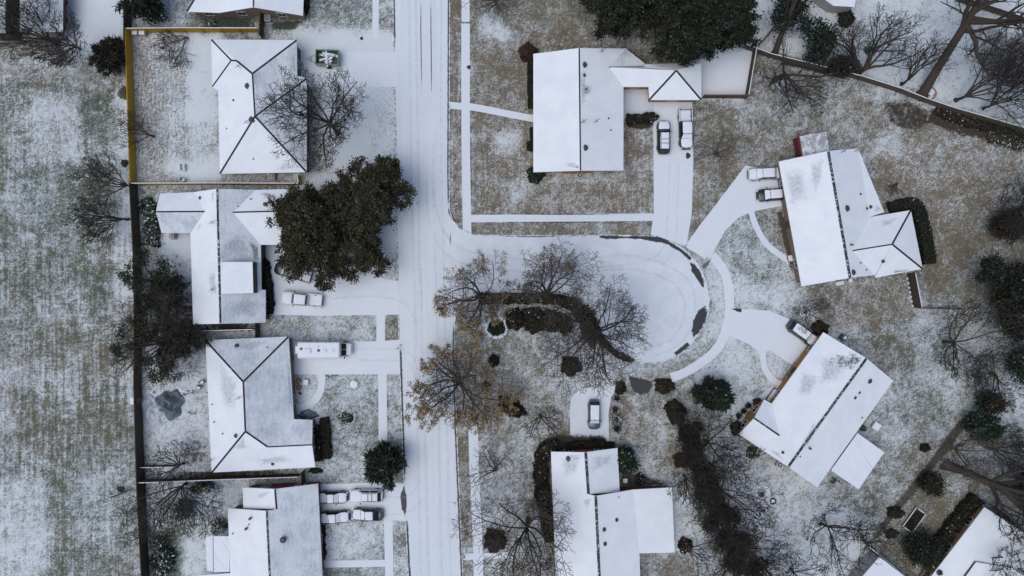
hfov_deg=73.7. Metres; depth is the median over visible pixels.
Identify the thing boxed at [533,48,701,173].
house
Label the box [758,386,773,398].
path
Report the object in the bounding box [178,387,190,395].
debris heap
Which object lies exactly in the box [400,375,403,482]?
kerb
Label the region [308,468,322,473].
shrub
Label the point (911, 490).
soil bed
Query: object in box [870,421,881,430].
utility box
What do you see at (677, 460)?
shrub
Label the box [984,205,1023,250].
evergreen tree
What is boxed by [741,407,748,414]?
plant pot
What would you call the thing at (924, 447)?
shrub
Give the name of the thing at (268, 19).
air conditioner
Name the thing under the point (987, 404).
evergreen tree
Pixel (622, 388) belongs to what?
shrub
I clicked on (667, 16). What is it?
evergreen tree
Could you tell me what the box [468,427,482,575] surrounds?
sidewalk
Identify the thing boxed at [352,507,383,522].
parked car
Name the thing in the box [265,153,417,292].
evergreen tree
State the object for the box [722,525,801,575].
bare tree
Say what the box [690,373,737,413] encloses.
evergreen tree
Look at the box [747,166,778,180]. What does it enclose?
parked car
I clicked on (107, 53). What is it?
evergreen tree
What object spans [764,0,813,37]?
evergreen tree
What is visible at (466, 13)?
sidewalk
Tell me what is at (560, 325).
shrub
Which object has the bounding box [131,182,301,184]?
fence
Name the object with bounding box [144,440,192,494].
bare tree
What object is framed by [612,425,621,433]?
shrub
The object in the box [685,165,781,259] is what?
driveway
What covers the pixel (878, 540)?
bare tree
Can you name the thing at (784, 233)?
soil bed
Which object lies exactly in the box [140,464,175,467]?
fence
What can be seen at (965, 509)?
hedge
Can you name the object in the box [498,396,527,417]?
shrub
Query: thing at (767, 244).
path
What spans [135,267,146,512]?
soil bed
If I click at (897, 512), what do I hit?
shrub
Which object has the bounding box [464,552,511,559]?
sidewalk
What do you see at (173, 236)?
air conditioner
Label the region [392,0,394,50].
kerb
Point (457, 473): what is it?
gutter
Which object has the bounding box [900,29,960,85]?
bare tree
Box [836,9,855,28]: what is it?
shrub
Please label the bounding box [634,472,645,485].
shrub
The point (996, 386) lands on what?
bare tree
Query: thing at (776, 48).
bare tree
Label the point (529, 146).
shrub
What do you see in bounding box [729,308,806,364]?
driveway
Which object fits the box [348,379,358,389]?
flower bed ring
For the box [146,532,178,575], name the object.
bush
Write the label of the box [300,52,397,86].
driveway
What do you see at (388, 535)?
sidewalk
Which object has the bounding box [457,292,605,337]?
kerb
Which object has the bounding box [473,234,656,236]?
kerb
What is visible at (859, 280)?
air conditioner
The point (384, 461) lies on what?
evergreen tree
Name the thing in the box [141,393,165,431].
plastic sheet
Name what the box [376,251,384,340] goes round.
sidewalk
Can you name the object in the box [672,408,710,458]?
bare tree
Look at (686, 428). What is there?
shrub
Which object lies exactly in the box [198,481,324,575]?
house
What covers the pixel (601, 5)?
evergreen tree
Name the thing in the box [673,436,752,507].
bare tree
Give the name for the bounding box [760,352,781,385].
path
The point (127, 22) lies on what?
fence
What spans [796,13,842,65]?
evergreen tree
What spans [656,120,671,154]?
parked car
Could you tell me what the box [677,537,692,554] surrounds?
shrub
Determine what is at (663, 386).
shrub
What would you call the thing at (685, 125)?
pickup truck
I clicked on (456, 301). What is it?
bare tree
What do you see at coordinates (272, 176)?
air conditioner
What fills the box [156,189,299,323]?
house
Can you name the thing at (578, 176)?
air conditioner
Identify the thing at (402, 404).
gutter
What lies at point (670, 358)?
kerb
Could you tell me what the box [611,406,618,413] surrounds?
plant pot
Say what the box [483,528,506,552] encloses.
shrub
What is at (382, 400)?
sidewalk
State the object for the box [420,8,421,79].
tyre track
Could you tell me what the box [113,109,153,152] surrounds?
bare tree
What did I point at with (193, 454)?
soil bed
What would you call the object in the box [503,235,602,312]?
bare tree
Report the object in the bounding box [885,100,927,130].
soil bed
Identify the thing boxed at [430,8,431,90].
tyre track
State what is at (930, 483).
evergreen tree
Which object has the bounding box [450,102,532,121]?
path
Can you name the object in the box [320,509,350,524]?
parked car
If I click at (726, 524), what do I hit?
bare tree
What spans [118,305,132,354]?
soil bed
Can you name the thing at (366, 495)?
parked car
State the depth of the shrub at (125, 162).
102.19 m
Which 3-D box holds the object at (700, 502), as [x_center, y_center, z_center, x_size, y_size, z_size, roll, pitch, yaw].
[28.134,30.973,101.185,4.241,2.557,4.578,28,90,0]
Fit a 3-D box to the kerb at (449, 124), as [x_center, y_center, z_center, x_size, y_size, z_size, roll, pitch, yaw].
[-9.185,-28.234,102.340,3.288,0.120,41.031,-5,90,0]
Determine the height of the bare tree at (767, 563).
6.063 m
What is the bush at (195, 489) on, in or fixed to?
on the ground
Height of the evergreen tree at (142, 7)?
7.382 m
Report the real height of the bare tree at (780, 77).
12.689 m
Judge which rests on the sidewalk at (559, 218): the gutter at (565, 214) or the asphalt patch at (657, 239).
the gutter at (565, 214)
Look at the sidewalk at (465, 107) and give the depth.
102.39 m
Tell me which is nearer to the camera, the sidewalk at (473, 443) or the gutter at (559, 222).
the gutter at (559, 222)
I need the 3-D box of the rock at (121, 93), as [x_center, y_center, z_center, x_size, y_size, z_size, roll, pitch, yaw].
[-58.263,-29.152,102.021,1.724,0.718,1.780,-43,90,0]
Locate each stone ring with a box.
[340,408,355,423]
[485,316,507,338]
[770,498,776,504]
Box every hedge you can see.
[137,196,160,247]
[262,265,274,314]
[314,424,322,461]
[319,416,332,459]
[322,525,326,559]
[478,292,586,321]
[527,60,532,108]
[529,127,532,139]
[532,439,558,509]
[541,509,553,543]
[565,439,615,449]
[583,304,630,362]
[626,111,659,124]
[886,197,936,264]
[932,493,984,564]
[933,106,1023,143]
[985,130,1023,151]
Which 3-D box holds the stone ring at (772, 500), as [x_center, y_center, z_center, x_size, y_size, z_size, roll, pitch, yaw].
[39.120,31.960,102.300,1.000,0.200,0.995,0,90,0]
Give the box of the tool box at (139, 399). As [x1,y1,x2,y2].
[130,396,142,403]
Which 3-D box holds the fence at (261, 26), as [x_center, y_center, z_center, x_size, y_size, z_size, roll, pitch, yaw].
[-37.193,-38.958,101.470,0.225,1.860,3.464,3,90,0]
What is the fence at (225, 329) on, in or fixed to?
on the soil bed at (230, 326)
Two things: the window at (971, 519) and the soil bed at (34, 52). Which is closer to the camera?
the window at (971, 519)
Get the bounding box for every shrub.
[207,19,215,26]
[263,258,270,269]
[304,0,309,15]
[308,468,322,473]
[339,412,352,424]
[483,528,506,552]
[487,318,505,336]
[488,354,499,367]
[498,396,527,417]
[504,307,525,331]
[518,41,538,62]
[521,306,544,322]
[524,321,544,334]
[526,139,532,151]
[526,166,545,184]
[541,308,561,331]
[559,313,573,335]
[560,356,581,376]
[614,382,626,394]
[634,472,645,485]
[654,378,675,394]
[663,398,687,425]
[671,452,690,468]
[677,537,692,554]
[678,423,700,444]
[692,421,702,431]
[728,420,740,435]
[746,446,760,458]
[752,398,761,405]
[810,320,829,335]
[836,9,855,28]
[883,528,899,538]
[886,506,905,518]
[918,443,931,452]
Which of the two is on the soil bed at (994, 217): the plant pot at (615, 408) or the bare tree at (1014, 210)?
the bare tree at (1014, 210)
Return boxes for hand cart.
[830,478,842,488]
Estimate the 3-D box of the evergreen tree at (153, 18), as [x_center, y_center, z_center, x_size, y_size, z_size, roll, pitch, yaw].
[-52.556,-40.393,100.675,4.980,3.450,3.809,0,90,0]
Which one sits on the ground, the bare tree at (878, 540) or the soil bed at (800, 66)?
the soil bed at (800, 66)
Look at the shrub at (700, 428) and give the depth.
101.74 m
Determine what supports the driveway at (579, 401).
on the ground
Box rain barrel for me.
[859,425,866,430]
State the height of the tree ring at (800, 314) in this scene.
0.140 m
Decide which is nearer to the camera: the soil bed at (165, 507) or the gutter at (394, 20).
the gutter at (394, 20)
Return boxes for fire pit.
[752,484,769,501]
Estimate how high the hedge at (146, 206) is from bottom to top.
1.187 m
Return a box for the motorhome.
[295,340,352,358]
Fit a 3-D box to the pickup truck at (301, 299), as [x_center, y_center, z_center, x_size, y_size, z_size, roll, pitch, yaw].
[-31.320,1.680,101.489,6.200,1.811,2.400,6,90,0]
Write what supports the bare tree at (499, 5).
on the ground
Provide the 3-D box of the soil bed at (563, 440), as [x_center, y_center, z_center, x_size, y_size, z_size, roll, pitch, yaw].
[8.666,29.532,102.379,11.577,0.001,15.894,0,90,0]
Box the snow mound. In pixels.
[297,409,319,418]
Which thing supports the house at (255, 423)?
on the ground
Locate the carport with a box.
[20,0,63,31]
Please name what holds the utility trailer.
on the driveway at (374, 69)
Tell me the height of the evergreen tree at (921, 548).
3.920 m
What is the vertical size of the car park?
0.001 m
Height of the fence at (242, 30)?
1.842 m
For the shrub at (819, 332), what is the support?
on the ground
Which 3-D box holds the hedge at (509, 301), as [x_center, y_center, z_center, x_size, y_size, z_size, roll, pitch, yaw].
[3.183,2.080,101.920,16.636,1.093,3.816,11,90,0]
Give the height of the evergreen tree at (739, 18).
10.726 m
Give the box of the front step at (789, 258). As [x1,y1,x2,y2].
[787,255,792,261]
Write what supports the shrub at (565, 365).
on the ground
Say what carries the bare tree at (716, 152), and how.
on the ground
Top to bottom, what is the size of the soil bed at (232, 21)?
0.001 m
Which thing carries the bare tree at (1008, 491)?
on the ground
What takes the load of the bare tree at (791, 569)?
on the ground
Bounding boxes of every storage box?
[132,31,139,35]
[139,31,146,35]
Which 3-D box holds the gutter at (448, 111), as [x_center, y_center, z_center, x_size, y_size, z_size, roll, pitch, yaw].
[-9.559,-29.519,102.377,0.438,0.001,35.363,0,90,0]
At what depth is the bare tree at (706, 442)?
97.31 m
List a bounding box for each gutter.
[394,0,395,42]
[400,344,405,473]
[406,523,410,575]
[447,0,448,198]
[452,328,461,575]
[488,234,552,236]
[510,222,605,222]
[522,214,607,214]
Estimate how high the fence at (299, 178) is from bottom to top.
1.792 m
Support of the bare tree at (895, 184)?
on the ground
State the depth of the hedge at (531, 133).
101.66 m
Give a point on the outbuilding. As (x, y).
(835, 6)
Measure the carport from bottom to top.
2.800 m
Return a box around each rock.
[117,86,126,99]
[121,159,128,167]
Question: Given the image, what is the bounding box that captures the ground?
[0,0,1023,575]
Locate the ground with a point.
(66, 438)
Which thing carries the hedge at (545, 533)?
on the soil bed at (563, 440)
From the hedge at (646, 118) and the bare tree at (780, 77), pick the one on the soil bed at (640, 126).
the hedge at (646, 118)
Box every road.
[394,0,460,575]
[445,221,708,362]
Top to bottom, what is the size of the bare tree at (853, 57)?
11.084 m
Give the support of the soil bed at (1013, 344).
on the ground
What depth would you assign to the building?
100.54 m
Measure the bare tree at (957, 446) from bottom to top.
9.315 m
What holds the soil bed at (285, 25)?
on the ground
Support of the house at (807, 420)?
on the ground
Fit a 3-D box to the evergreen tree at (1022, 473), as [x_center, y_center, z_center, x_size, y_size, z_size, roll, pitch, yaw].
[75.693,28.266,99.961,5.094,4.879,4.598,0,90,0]
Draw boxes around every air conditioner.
[169,233,177,239]
[264,15,272,23]
[269,173,276,180]
[575,172,582,179]
[773,459,783,468]
[855,277,865,284]
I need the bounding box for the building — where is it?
[0,0,21,40]
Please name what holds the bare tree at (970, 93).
on the ground
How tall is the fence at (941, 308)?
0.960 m
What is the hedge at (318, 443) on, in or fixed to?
on the soil bed
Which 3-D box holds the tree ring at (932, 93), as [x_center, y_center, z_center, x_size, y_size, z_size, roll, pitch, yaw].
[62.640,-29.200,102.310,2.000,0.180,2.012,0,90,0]
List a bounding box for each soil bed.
[10,44,66,57]
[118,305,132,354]
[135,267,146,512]
[147,255,208,362]
[152,491,177,535]
[155,543,182,575]
[157,471,277,477]
[181,441,207,465]
[201,17,254,26]
[209,323,260,331]
[271,21,301,29]
[473,291,633,361]
[521,311,561,332]
[532,435,605,536]
[579,309,599,347]
[623,474,660,485]
[625,119,652,128]
[777,212,792,267]
[780,54,848,79]
[856,406,973,563]
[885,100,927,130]
[927,110,1021,152]
[987,209,1011,240]
[989,291,1018,352]
[990,506,1013,524]
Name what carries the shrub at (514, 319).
on the soil bed at (524, 325)
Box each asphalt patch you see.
[400,487,406,513]
[599,236,639,238]
[629,376,653,394]
[639,236,675,245]
[670,243,691,259]
[674,342,689,354]
[690,263,703,286]
[691,306,706,335]
[702,258,710,268]
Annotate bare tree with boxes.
[0,0,60,56]
[1,6,90,77]
[61,191,130,244]
[66,149,128,210]
[96,300,202,389]
[96,459,225,548]
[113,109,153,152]
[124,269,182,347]
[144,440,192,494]
[148,25,194,75]
[255,62,369,172]
[404,335,522,435]
[431,249,511,341]
[450,489,576,575]
[460,445,512,498]
[461,0,523,20]
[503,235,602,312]
[516,404,568,448]
[531,274,651,398]
[666,472,722,510]
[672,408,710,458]
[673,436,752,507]
[676,411,765,493]
[685,452,783,536]
[688,532,720,575]
[694,128,749,170]
[696,473,776,553]
[709,530,778,575]
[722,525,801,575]
[744,541,802,575]
[759,21,847,119]
[771,0,797,54]
[781,549,827,575]
[792,296,838,333]
[802,502,877,575]
[821,1,931,81]
[833,512,907,571]
[884,181,903,199]
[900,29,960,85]
[916,0,1023,97]
[934,423,1019,491]
[937,297,1023,386]
[940,455,1023,548]
[953,13,1023,145]
[963,344,1023,412]
[973,37,1023,117]
[985,422,1023,484]
[989,533,1023,575]
[993,171,1023,236]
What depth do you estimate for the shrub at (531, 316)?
101.50 m
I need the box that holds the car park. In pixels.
[63,0,120,50]
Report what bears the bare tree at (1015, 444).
on the ground
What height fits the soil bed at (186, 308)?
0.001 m
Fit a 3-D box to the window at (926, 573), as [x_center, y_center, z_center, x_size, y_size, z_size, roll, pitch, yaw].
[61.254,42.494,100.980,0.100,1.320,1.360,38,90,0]
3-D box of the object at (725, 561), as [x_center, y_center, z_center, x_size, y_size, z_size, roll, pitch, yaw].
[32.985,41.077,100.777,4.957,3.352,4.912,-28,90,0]
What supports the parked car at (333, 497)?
on the driveway at (390, 505)
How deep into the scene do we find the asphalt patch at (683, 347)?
102.38 m
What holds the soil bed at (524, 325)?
on the ground
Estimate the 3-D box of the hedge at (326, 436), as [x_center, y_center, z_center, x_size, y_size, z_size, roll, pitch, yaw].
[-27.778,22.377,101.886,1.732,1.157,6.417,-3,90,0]
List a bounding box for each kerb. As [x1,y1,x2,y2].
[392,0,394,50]
[394,88,397,276]
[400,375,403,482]
[405,521,408,575]
[449,0,472,234]
[454,311,463,575]
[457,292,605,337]
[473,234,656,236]
[640,341,694,363]
[706,282,709,316]
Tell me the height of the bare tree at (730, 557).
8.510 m
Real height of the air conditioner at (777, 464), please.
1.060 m
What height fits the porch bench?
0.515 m
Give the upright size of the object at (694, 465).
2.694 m
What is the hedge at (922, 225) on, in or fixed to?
on the soil bed
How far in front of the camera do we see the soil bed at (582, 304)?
102.36 m
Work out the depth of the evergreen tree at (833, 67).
99.91 m
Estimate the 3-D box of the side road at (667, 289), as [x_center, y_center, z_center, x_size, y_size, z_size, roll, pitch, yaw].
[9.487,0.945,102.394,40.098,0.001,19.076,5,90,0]
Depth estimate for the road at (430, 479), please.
102.40 m
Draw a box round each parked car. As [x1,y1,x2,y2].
[64,0,67,24]
[319,490,348,504]
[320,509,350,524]
[350,488,383,503]
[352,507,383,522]
[587,399,601,429]
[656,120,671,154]
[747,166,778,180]
[756,187,783,201]
[786,319,816,345]
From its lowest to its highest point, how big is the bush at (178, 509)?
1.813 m
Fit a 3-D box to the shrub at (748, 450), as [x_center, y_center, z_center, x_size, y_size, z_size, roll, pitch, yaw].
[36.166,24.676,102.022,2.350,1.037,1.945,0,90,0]
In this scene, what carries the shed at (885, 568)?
on the ground
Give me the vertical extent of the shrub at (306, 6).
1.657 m
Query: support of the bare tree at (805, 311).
on the ground
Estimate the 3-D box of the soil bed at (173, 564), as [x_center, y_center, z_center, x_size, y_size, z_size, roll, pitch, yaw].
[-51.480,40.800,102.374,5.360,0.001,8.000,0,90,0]
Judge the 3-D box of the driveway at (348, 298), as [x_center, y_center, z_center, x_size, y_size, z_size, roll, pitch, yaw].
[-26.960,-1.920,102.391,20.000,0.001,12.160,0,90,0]
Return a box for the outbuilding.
[810,0,855,12]
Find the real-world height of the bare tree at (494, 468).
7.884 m
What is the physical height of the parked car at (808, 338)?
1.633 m
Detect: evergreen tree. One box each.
[86,34,129,78]
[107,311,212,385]
[112,0,165,20]
[115,245,190,319]
[137,1,170,26]
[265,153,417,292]
[362,440,407,491]
[579,0,646,29]
[583,0,721,65]
[617,445,640,476]
[662,0,764,67]
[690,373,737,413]
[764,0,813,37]
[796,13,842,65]
[823,53,859,77]
[897,526,948,572]
[914,471,950,504]
[959,406,1007,446]
[972,253,1023,342]
[973,389,1008,414]
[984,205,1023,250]
[997,341,1023,390]
[1015,466,1023,488]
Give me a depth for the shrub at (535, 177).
101.50 m
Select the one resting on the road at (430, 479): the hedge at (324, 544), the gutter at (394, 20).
the gutter at (394, 20)
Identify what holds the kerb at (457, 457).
on the ground
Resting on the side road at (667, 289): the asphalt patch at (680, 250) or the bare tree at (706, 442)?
the asphalt patch at (680, 250)
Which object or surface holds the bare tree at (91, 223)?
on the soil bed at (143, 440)
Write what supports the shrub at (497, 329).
on the ground
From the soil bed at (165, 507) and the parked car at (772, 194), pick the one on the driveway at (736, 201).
the parked car at (772, 194)
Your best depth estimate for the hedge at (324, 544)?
102.06 m
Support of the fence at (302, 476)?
on the ground
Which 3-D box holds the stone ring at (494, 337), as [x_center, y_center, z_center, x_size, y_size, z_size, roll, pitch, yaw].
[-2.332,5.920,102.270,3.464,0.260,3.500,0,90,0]
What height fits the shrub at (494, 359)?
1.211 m
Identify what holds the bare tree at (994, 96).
on the ground
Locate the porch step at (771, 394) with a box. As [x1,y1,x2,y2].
[765,388,776,401]
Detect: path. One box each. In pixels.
[296,373,324,411]
[324,560,384,567]
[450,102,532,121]
[748,210,788,263]
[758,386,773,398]
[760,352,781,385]
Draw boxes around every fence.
[0,37,69,45]
[123,2,131,48]
[124,28,136,182]
[126,27,257,33]
[129,183,149,575]
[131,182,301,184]
[135,473,299,482]
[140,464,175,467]
[190,328,254,330]
[255,323,260,337]
[258,12,263,39]
[296,174,301,183]
[300,469,305,484]
[701,94,748,98]
[742,44,1023,131]
[745,47,756,94]
[864,542,902,574]
[907,273,922,307]
[924,307,962,308]
[954,0,1023,23]
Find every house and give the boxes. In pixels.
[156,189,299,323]
[186,0,305,19]
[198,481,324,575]
[205,336,315,472]
[211,39,309,173]
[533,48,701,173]
[551,448,674,575]
[740,332,892,488]
[776,148,922,285]
[918,507,1023,575]
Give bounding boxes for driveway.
[266,245,398,315]
[292,340,399,373]
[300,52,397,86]
[320,483,405,520]
[570,385,615,440]
[651,102,692,245]
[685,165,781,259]
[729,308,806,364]
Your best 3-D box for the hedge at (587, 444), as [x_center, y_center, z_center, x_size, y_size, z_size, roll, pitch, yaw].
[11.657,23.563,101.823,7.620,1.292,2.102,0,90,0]
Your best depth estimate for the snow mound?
102.13 m
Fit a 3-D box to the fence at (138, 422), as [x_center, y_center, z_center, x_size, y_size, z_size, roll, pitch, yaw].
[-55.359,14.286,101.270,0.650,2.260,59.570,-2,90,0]
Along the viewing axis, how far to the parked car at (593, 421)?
101.03 m
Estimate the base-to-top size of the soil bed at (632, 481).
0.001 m
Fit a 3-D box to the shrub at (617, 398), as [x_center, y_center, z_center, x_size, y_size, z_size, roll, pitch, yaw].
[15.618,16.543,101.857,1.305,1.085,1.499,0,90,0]
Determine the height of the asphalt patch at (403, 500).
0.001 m
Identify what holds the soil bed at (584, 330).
on the ground
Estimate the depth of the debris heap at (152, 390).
102.24 m
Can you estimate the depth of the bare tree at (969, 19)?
93.29 m
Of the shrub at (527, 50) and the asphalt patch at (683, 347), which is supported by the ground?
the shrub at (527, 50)
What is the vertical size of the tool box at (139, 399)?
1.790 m
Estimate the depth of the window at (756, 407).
100.88 m
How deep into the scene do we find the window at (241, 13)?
100.93 m
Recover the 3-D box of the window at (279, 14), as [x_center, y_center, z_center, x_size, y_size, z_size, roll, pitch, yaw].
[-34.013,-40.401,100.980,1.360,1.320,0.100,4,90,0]
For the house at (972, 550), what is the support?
on the ground
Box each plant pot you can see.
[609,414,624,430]
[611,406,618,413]
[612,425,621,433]
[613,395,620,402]
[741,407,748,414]
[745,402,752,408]
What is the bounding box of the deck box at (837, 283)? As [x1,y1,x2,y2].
[835,281,843,285]
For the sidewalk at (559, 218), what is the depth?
102.39 m
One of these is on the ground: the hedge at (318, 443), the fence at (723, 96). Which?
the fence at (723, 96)
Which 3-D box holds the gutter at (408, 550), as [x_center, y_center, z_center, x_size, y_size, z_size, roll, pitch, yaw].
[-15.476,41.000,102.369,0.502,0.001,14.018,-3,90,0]
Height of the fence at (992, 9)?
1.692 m
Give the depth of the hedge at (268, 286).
101.44 m
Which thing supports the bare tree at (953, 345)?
on the ground
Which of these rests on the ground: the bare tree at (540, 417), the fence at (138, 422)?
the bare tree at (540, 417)
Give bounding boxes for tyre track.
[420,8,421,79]
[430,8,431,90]
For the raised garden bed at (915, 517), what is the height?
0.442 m
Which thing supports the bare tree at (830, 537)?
on the ground
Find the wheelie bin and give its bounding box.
[838,333,847,340]
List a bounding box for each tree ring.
[799,307,809,317]
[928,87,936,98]
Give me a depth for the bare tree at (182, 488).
96.97 m
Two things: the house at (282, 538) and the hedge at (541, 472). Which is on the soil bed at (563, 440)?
the hedge at (541, 472)
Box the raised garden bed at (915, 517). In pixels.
[901,506,925,532]
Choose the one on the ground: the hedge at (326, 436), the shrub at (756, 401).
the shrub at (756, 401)
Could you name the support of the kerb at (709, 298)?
on the ground
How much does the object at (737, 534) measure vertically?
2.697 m
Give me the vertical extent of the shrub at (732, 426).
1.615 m
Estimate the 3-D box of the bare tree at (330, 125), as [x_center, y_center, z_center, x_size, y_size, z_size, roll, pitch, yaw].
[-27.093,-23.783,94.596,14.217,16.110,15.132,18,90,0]
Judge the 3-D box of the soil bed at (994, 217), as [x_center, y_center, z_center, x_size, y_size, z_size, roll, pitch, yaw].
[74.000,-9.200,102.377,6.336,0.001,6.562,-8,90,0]
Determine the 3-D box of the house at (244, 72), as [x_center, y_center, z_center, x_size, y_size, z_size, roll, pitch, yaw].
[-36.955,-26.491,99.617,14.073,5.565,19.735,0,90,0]
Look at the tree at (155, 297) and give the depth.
96.00 m
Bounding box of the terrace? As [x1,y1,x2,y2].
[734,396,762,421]
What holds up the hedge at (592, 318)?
on the soil bed at (582, 304)
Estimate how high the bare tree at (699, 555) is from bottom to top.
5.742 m
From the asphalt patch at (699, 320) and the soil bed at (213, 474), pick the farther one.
the asphalt patch at (699, 320)
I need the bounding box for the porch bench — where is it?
[303,379,308,384]
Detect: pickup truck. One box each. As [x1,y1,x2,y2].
[273,262,312,283]
[280,291,323,307]
[677,108,694,149]
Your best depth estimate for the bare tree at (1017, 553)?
96.81 m
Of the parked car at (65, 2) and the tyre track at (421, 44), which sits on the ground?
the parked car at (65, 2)
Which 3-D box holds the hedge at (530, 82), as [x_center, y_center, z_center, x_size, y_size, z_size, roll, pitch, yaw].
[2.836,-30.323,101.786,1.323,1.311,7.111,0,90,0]
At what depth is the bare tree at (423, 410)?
97.03 m
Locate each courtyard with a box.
[166,233,190,257]
[623,89,653,117]
[700,50,751,98]
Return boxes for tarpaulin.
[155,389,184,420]
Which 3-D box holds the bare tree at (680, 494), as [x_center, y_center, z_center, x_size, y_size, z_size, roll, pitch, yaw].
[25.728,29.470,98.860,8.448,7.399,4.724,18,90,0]
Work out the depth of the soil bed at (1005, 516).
102.37 m
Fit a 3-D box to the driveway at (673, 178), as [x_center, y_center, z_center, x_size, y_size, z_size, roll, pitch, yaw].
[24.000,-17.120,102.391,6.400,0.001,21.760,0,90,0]
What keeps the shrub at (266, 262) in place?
on the soil bed
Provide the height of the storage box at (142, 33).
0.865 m
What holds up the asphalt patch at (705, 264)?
on the sidewalk at (712, 353)
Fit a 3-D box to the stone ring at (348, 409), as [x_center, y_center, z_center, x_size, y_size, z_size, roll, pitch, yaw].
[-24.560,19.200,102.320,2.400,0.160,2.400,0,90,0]
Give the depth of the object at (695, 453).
100.97 m
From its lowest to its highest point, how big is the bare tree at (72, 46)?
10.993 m
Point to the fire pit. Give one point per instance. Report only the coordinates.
(764, 493)
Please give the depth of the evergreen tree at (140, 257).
98.43 m
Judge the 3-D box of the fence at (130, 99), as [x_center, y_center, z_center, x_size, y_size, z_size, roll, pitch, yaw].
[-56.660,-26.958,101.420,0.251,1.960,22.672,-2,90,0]
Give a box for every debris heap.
[145,387,155,394]
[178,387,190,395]
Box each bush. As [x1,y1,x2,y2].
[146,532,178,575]
[170,495,197,525]
[188,473,221,498]
[208,518,228,534]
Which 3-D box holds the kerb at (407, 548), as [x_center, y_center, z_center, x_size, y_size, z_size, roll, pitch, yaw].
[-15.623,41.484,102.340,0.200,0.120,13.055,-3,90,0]
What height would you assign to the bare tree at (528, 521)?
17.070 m
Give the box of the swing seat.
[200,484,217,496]
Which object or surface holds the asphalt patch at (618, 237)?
on the side road at (667, 289)
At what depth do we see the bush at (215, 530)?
101.71 m
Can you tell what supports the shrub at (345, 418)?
on the ground
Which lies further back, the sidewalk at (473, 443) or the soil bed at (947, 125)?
the sidewalk at (473, 443)
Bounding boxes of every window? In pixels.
[236,11,247,15]
[276,12,287,16]
[741,419,747,427]
[751,404,759,412]
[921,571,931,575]
[965,517,973,525]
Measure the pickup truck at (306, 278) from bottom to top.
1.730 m
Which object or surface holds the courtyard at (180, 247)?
on the ground
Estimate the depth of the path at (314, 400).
102.39 m
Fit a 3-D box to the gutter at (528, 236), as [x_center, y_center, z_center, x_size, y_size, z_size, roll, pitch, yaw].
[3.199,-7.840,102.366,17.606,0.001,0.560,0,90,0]
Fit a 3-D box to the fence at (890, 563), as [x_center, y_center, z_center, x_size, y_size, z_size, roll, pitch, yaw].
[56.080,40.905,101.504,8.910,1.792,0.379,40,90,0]
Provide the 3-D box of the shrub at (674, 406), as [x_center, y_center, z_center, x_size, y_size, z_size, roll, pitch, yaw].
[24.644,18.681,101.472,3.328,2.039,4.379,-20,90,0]
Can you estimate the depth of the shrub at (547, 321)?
101.56 m
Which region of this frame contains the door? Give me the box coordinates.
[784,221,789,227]
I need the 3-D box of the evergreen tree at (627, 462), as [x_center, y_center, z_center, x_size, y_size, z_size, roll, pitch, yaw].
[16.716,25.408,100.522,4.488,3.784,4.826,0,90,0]
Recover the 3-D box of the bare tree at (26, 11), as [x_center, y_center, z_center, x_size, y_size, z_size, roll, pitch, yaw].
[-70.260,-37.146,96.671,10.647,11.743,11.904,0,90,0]
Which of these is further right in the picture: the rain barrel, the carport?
the rain barrel
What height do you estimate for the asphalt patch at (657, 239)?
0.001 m
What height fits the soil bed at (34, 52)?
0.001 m
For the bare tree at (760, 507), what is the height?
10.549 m
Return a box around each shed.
[793,131,828,157]
[847,551,903,575]
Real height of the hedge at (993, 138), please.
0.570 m
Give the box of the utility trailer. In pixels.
[306,49,339,68]
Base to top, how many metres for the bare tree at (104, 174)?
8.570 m
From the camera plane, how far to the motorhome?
99.39 m
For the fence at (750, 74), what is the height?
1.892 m
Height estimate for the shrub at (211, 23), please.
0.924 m
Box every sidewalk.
[372,0,378,37]
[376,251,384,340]
[378,374,386,440]
[384,519,393,575]
[461,23,470,234]
[462,0,469,21]
[463,213,652,221]
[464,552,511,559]
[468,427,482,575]
[670,252,733,381]
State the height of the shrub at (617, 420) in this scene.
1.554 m
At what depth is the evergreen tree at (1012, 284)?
96.98 m
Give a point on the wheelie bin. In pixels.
(843, 337)
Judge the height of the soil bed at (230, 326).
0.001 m
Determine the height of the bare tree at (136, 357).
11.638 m
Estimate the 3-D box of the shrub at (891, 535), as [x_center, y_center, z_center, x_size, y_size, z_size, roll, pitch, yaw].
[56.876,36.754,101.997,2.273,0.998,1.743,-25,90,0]
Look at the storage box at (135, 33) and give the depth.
101.56 m

